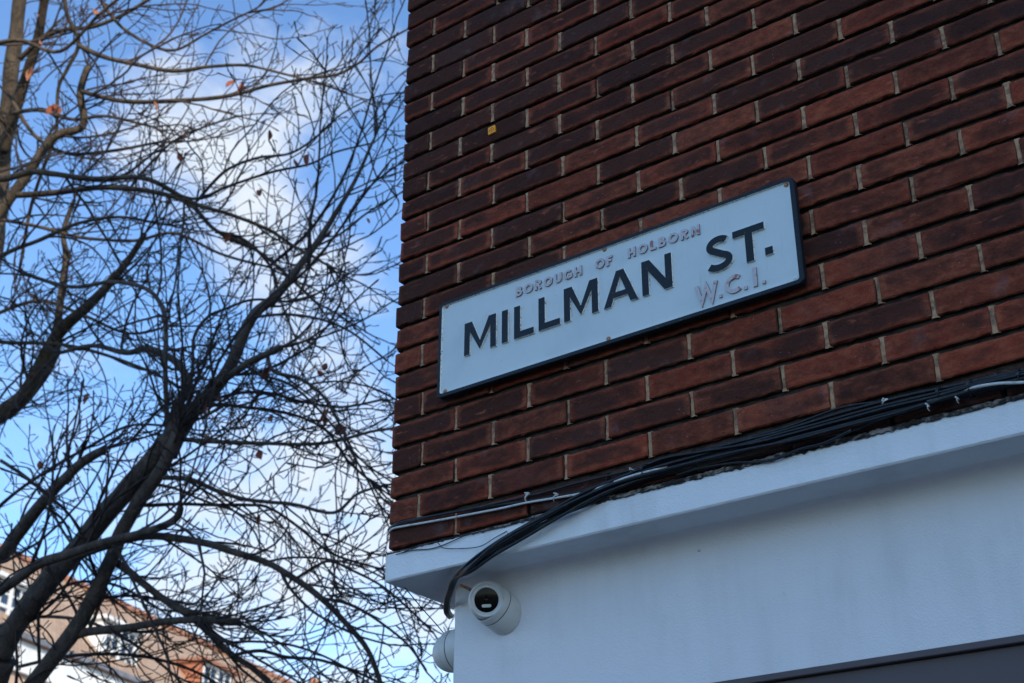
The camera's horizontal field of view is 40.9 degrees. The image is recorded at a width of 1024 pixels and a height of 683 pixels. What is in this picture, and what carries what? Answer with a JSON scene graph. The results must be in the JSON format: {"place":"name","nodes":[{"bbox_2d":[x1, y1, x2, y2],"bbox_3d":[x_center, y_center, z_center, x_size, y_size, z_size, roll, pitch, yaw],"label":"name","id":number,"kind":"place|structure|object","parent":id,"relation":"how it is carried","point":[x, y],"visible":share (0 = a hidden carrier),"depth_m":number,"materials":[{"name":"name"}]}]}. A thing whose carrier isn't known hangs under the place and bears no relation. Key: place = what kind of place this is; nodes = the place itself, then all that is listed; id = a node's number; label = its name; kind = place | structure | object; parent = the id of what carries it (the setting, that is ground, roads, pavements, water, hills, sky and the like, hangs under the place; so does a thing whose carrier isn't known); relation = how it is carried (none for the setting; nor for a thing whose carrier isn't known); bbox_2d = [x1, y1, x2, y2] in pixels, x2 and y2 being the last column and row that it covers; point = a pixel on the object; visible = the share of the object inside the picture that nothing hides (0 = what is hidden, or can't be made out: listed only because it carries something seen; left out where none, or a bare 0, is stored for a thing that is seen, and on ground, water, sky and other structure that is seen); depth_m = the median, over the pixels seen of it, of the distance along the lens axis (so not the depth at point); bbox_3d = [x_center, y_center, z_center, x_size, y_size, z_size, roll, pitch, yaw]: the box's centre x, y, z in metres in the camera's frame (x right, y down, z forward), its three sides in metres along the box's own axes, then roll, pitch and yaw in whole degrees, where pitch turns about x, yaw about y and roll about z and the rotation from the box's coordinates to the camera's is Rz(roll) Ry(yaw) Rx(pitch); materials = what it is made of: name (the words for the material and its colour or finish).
{"place":"outdoors","nodes":[
{"label":"outdoors","id":0,"kind":"place"},
{"bbox_2d":[0,543,318,682],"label":"terraced house row","id":1,"kind":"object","parent":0,"point":[55,628],"visible":0.28,"depth_m":35.88,"materials":[{"name":"orange brick"}]},
{"bbox_2d":[0,0,407,351],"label":"bare tree","id":2,"kind":"object","parent":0,"point":[13,95],"visible":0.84,"depth_m":9.77,"materials":[{"name":"beige plant"}]},
{"bbox_2d":[0,0,409,499],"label":"bare tree","id":3,"kind":"object","parent":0,"point":[62,327],"visible":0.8,"depth_m":9.12,"materials":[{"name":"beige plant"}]},
{"bbox_2d":[0,0,454,682],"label":"bare tree","id":4,"kind":"object","parent":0,"point":[140,482],"visible":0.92,"depth_m":7.53,"materials":[{"name":"brown plant"}]},
{"bbox_2d":[0,0,454,682],"label":"sky","id":5,"kind":"structure","parent":0,"point":[15,440],"materials":[{"name":"blue"}]},
{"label":"pavement","id":6,"kind":"structure","parent":0,"visible":0},
{"bbox_2d":[385,0,1023,682],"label":"corner building","id":7,"kind":"structure","parent":6,"relation":"on","point":[887,136],"depth_m":3.07,"materials":[{"name":"brick"}]},
{"bbox_2d":[404,587,443,632],"bbox_3d":[-0.215,0.679,3.449,0.144,0.102,0.009,23,-35,-37],"label":"loose wire","id":8,"kind":"object","parent":7,"relation":"hanging from","point":[424,610],"visible":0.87,"depth_m":3.44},
{"bbox_2d":[432,629,454,672],"bbox_3d":[-0.142,0.771,3.423,0.117,0.104,0.104,-18,-33,32],"label":"security camera","id":9,"kind":"object","parent":7,"relation":"attached to","point":[443,652],"visible":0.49,"depth_m":3.39,"materials":[{"name":"grey plastic"}]},
{"bbox_2d":[395,531,506,554],"bbox_3d":[-0.167,0.500,3.316,0.384,0.045,0.021,-20,-33,34],"label":"loose wire","id":10,"kind":"object","parent":7,"relation":"attached to","point":[451,548],"visible":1,"depth_m":3.29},
{"bbox_2d":[403,524,515,552],"bbox_3d":[-0.152,0.485,3.313,0.406,0.016,0.014,-20,-33,33],"label":"loose wire","id":11,"kind":"object","parent":7,"relation":"attached to","point":[460,537],"visible":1,"depth_m":3.29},
{"bbox_2d":[460,584,471,590],"bbox_3d":[-0.108,0.607,3.366,0.040,0.025,0.011,5,-28,-9],"label":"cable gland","id":12,"kind":"object","parent":7,"relation":"attached to","point":[466,587],"visible":0.64,"depth_m":3.37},
{"bbox_2d":[488,125,495,135],"bbox_3d":[-0.056,-0.585,3.801,0.025,0.025,0.006,-18,-33,32],"label":"survey sticker","id":13,"kind":"object","parent":7,"relation":"attached to","point":[491,130],"visible":1,"depth_m":3.80,"materials":[{"name":"yellow paper"}]},
{"bbox_2d":[468,581,521,634],"bbox_3d":[-0.038,0.638,3.286,0.107,0.120,0.134,-18,-33,32],"label":"security camera","id":14,"kind":"object","parent":7,"relation":"attached to","point":[495,607],"visible":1,"depth_m":3.26,"materials":[{"name":"grey plastic"}]},
{"bbox_2d":[474,588,498,612],"bbox_3d":[-0.060,0.614,3.261,0.059,0.058,0.011,-4,-27,7],"label":"lens window","id":15,"kind":"structure","parent":14,"relation":"in","point":[486,600],"depth_m":3.26,"materials":[{"name":"black glass"}]},
{"bbox_2d":[387,465,656,532],"bbox_3d":[0.012,0.375,3.236,0.854,0.040,0.029,-20,-33,33],"label":"cable","id":16,"kind":"object","parent":7,"relation":"attached to","point":[501,504],"visible":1,"depth_m":3.25,"materials":[{"name":"black plastic"}]},
{"bbox_2d":[387,466,666,534],"bbox_3d":[0.006,0.381,3.234,0.839,0.040,0.027,-20,-33,34],"label":"cable","id":17,"kind":"object","parent":7,"relation":"attached to","point":[480,512],"visible":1,"depth_m":3.25,"materials":[{"name":"grey plastic"}]},
{"bbox_2d":[437,177,806,399],"bbox_3d":[0.224,-0.110,3.295,1.022,0.276,0.020,-18,-33,32],"label":"street name sign","id":18,"kind":"object","parent":7,"relation":"attached to","point":[733,253],"visible":1,"depth_m":3.25,"materials":[{"name":"white metal"}]},
{"bbox_2d":[387,401,887,529],"bbox_3d":[0.213,0.298,3.109,1.346,0.026,0.027,-19,-33,33],"label":"cable","id":19,"kind":"object","parent":7,"relation":"attached to","point":[626,471],"visible":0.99,"depth_m":3.12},
{"bbox_2d":[447,376,1023,617],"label":"cable","id":20,"kind":"object","parent":7,"relation":"attached to","point":[917,406],"visible":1,"depth_m":2.91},
{"bbox_2d":[449,378,1013,617],"bbox_3d":[0.373,0.340,2.965,1.648,0.173,0.199,-24,-36,38],"label":"cable","id":21,"kind":"object","parent":20,"relation":"on","point":[561,512],"visible":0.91,"depth_m":2.98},
{"bbox_2d":[447,370,1023,616],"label":"cable","id":22,"kind":"object","parent":21,"relation":"on","point":[770,436],"visible":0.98,"depth_m":2.85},
{"bbox_2d":[447,384,1023,599],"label":"cable","id":23,"kind":"object","parent":22,"relation":"on","point":[755,453],"visible":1,"depth_m":2.89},
{"bbox_2d":[445,368,1023,618],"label":"cable","id":24,"kind":"object","parent":23,"relation":"on","point":[822,418],"visible":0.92,"depth_m":2.88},
{"bbox_2d":[443,380,1023,615],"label":"cable","id":25,"kind":"object","parent":24,"relation":"on","point":[577,507],"visible":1,"depth_m":3.04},
{"bbox_2d":[966,379,974,396],"bbox_3d":[0.883,0.090,2.640,0.006,0.036,0.042,-18,-33,32],"label":"cable tie","id":26,"kind":"object","parent":23,"relation":"attached to","point":[967,384],"visible":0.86,"depth_m":2.63,"materials":[{"name":"plastic"}]},
{"bbox_2d":[632,372,1023,469],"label":"cable","id":27,"kind":"object","parent":20,"relation":"on","point":[834,421],"visible":0.99,"depth_m":2.79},
{"bbox_2d":[935,386,942,403],"bbox_3d":[0.835,0.104,2.675,0.006,0.034,0.040,-18,-33,32],"label":"cable tie","id":28,"kind":"object","parent":27,"relation":"attached to","point":[937,391],"visible":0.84,"depth_m":2.66,"materials":[{"name":"black plastic"}]},
{"bbox_2d":[676,429,851,475],"bbox_3d":[0.521,0.242,2.868,0.412,0.029,0.010,-20,-33,34],"label":"cable","id":29,"kind":"object","parent":7,"relation":"attached to","point":[775,458],"visible":1,"depth_m":2.85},
{"bbox_2d":[927,381,1023,400],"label":"cable","id":30,"kind":"object","parent":7,"relation":"attached to","point":[998,383],"visible":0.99,"depth_m":2.60,"materials":[{"name":"grey plastic"}]},
{"bbox_2d":[1015,369,1023,385],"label":"cable tie","id":31,"kind":"object","parent":30,"relation":"attached to","point":[1017,373],"visible":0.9,"depth_m":2.58,"materials":[{"name":"plastic"}]}
]}

